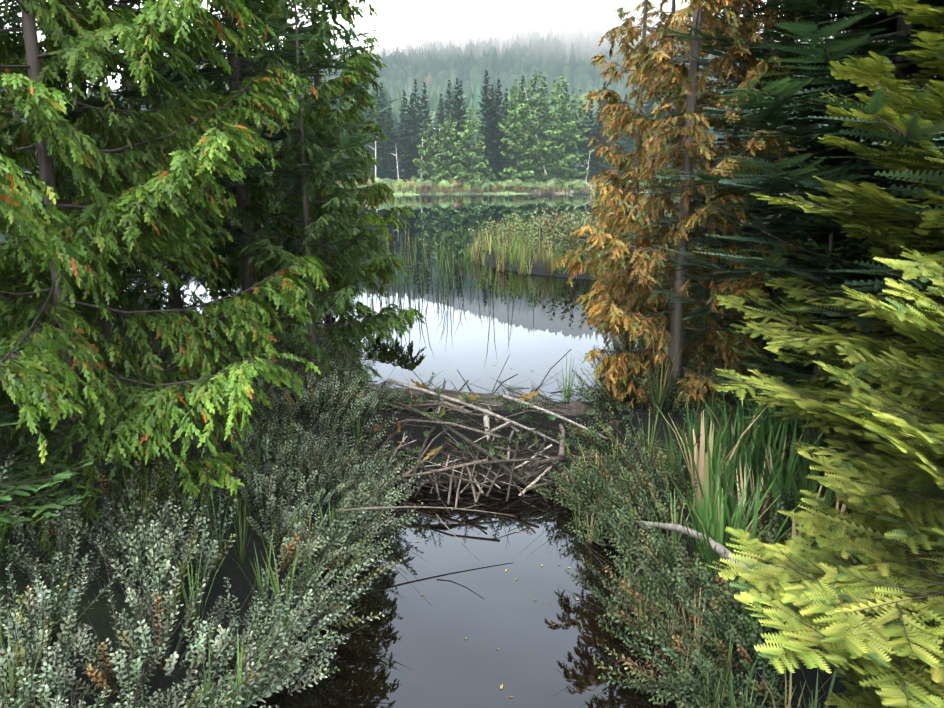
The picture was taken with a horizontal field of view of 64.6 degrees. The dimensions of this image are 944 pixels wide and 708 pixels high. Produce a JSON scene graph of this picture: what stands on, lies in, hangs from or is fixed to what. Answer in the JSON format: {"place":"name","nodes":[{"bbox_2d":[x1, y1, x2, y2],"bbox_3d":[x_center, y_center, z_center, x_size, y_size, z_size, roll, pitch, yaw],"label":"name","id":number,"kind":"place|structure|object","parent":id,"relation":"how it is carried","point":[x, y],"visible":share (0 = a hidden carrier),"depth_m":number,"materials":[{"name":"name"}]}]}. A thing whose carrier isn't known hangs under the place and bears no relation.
{"place":"outdoors","nodes":[
{"label":"outdoors","id":0,"kind":"place"},
{"bbox_2d":[0,193,768,412],"bbox_3d":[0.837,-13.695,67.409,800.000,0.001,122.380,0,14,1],"label":"water","id":1,"kind":"structure","parent":0,"point":[466,338],"depth_m":14.33,"materials":[{"name":"grey liquid"}]},
{"bbox_2d":[0,0,854,91],"label":"sky","id":2,"kind":"structure","parent":0,"point":[413,21],"materials":[{"name":"white"}]},
{"bbox_2d":[0,16,934,707],"bbox_3d":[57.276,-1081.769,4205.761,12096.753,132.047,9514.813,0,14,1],"label":"ground","id":3,"kind":"structure","parent":0,"point":[242,588],"depth_m":5.66,"materials":[{"name":"brown soil"}]},
{"bbox_2d":[13,69,875,192],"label":"trees","id":4,"kind":"object","parent":3,"relation":"on","point":[473,127],"depth_m":100.23,"materials":[{"name":"green plant"}]},
{"bbox_2d":[0,214,925,707],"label":"grasses","id":5,"kind":"object","parent":3,"relation":"on","point":[712,498],"visible":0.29,"depth_m":5.81,"materials":[{"name":"green plant"}]},
{"bbox_2d":[0,195,932,707],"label":"shrubs","id":6,"kind":"object","parent":3,"relation":"on","point":[312,461],"visible":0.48,"depth_m":5.31,"materials":[{"name":"green plant"}]},
{"bbox_2d":[228,0,714,97],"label":"hill snags","id":7,"kind":"object","parent":3,"relation":"on","point":[474,48],"visible":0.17,"depth_m":428.04,"materials":[{"name":"grey plant"}]},
{"bbox_2d":[0,0,943,707],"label":"trees","id":8,"kind":"object","parent":3,"relation":"on","point":[860,640],"depth_m":5.55,"materials":[{"name":"green plant"}]},
{"bbox_2d":[151,0,819,133],"bbox_3d":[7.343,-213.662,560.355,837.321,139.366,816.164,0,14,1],"label":"hill forest","id":9,"kind":"object","parent":3,"relation":"on","point":[524,43],"visible":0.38,"depth_m":430.48,"materials":[{"name":"green plant"}]},
{"bbox_2d":[324,349,783,598],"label":"beaver dam sticks","id":10,"kind":"object","parent":3,"relation":"on","point":[490,404],"visible":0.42,"depth_m":7.56,"materials":[{"name":"wood"}]},
{"bbox_2d":[293,367,665,696],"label":"fallen leaves","id":11,"kind":"object","parent":10,"relation":"on","point":[498,399],"visible":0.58,"depth_m":7.71,"materials":[{"name":"brown plant"}]},
{"bbox_2d":[397,379,569,460],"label":"cedar sprays","id":12,"kind":"object","parent":10,"relation":"on","point":[530,395],"visible":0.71,"depth_m":7.85,"materials":[{"name":"plant"}]},
{"bbox_2d":[242,484,728,707],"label":"water","id":13,"kind":"structure","parent":0,"point":[413,648],"depth_m":5.21,"materials":[{"name":"grey liquid"}]},
{"bbox_2d":[326,178,786,194],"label":"grass","id":14,"kind":"structure","parent":0,"point":[516,189],"depth_m":93.52,"materials":[{"name":"green plant"}]}
]}

